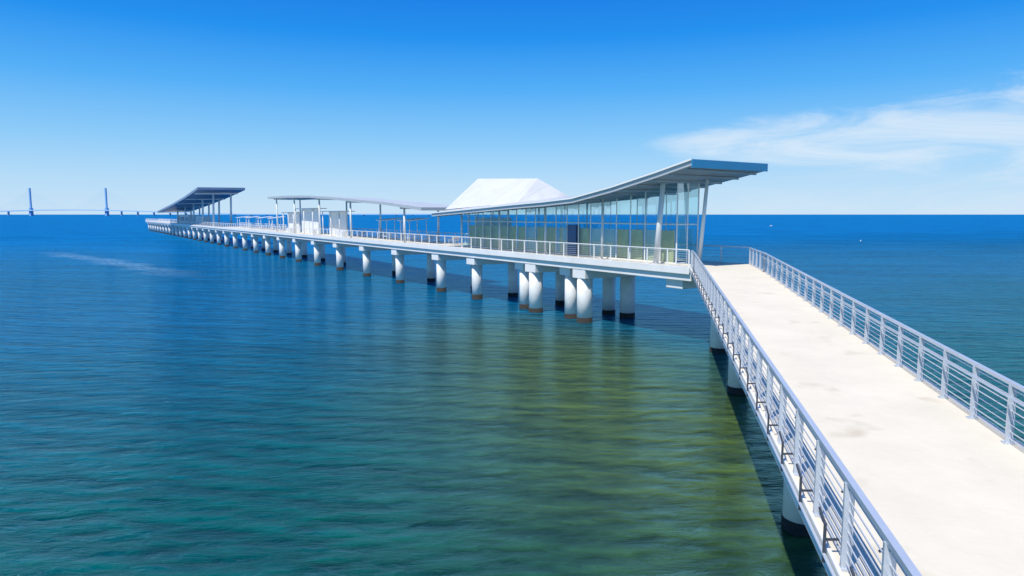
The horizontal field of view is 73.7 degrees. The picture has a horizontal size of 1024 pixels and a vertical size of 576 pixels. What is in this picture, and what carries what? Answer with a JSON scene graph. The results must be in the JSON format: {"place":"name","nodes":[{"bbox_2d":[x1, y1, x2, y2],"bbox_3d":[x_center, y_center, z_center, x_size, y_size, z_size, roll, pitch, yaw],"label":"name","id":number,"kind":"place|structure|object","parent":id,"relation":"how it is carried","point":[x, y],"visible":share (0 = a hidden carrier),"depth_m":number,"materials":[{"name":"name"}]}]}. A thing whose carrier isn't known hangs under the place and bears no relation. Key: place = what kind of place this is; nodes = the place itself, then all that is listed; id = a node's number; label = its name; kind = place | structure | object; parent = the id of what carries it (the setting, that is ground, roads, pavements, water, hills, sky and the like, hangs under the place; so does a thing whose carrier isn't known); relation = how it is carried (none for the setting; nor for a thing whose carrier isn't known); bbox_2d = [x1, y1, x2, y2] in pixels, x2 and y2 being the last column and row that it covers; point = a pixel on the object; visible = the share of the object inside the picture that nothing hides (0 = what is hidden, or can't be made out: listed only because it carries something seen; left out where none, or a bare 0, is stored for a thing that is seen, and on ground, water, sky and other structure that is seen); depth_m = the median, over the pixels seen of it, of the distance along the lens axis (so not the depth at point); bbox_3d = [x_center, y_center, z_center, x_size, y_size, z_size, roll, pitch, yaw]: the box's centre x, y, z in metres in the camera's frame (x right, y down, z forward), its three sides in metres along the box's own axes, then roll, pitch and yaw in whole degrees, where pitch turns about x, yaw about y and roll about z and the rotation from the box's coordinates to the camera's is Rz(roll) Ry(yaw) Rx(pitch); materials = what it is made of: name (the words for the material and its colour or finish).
{"place":"outdoors","nodes":[
{"label":"outdoors","id":0,"kind":"place"},
{"bbox_2d":[0,215,1023,575],"bbox_3d":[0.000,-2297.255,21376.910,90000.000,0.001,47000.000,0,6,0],"label":"sea water","id":1,"kind":"structure","parent":0,"point":[170,405],"depth_m":29.67,"materials":[{"name":"blue liquid"}]},
{"bbox_2d":[0,188,431,215],"bbox_3d":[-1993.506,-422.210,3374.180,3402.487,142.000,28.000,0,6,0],"label":"cable stayed bridge","id":2,"kind":"structure","parent":1,"relation":"in","point":[31,210],"depth_m":3366.54,"materials":[{"name":"concrete"}]},
{"bbox_2d":[145,221,746,322],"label":"pier","id":3,"kind":"structure","parent":1,"relation":"in","point":[575,276],"depth_m":60.38,"materials":[{"name":"concrete"}]},
{"bbox_2d":[157,187,244,225],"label":"shade canopy","id":4,"kind":"object","parent":3,"relation":"on","point":[197,198],"visible":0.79,"depth_m":199.49,"materials":[{"name":"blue metal"}]},
{"bbox_2d":[245,216,259,227],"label":"picnic shelter","id":5,"kind":"object","parent":3,"relation":"on","point":[251,217],"visible":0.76,"depth_m":155.39,"materials":[{"name":"white paint"}]},
{"bbox_2d":[258,216,272,227],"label":"picnic shelter","id":6,"kind":"object","parent":3,"relation":"on","point":[268,221],"visible":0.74,"depth_m":145.48,"materials":[{"name":"white paint"}]},
{"bbox_2d":[269,216,284,229],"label":"picnic shelter","id":7,"kind":"object","parent":3,"relation":"on","point":[272,222],"visible":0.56,"depth_m":137.93,"materials":[{"name":"white paint"}]},
{"bbox_2d":[267,196,455,241],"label":"shade canopy","id":8,"kind":"object","parent":3,"relation":"on","point":[311,218],"visible":0.86,"depth_m":103.90,"materials":[{"name":"metal"}]},
{"bbox_2d":[376,218,402,238],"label":"picnic shelter","id":9,"kind":"object","parent":3,"relation":"on","point":[394,219],"visible":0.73,"depth_m":87.69,"materials":[{"name":"white paint"}]},
{"bbox_2d":[397,218,429,241],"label":"picnic shelter","id":10,"kind":"object","parent":3,"relation":"on","point":[413,219],"visible":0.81,"depth_m":81.91,"materials":[{"name":"white paint"}]},
{"bbox_2d":[145,218,689,266],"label":"pier railing","id":11,"kind":"object","parent":3,"relation":"on","point":[462,239],"visible":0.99,"depth_m":62.49,"materials":[{"name":"white metal"}]},
{"bbox_2d":[159,219,751,263],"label":"pier railing","id":12,"kind":"object","parent":3,"relation":"on","point":[721,247],"visible":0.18,"depth_m":78.70,"materials":[{"name":"white metal"}]},
{"bbox_2d":[431,158,767,263],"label":"glass pavilion","id":13,"kind":"structure","parent":3,"relation":"on","point":[478,196],"depth_m":50.46,"materials":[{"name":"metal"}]},
{"bbox_2d":[689,264,1023,575],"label":"pier walkway","id":14,"kind":"structure","parent":1,"relation":"in","point":[940,482],"depth_m":11.84,"materials":[{"name":"white concrete"}]},
{"bbox_2d":[690,250,921,575],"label":"walkway railing","id":15,"kind":"object","parent":14,"relation":"on","point":[893,552],"visible":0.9,"depth_m":9.53,"materials":[{"name":"metal"}]},
{"bbox_2d":[748,248,1023,448],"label":"walkway railing","id":16,"kind":"object","parent":14,"relation":"on","point":[1012,401],"visible":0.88,"depth_m":15.72,"materials":[{"name":"metal"}]},
{"bbox_2d":[0,0,1023,214],"label":"sky","id":17,"kind":"structure","parent":0,"point":[851,107],"materials":[{"name":"blue"}]}
]}

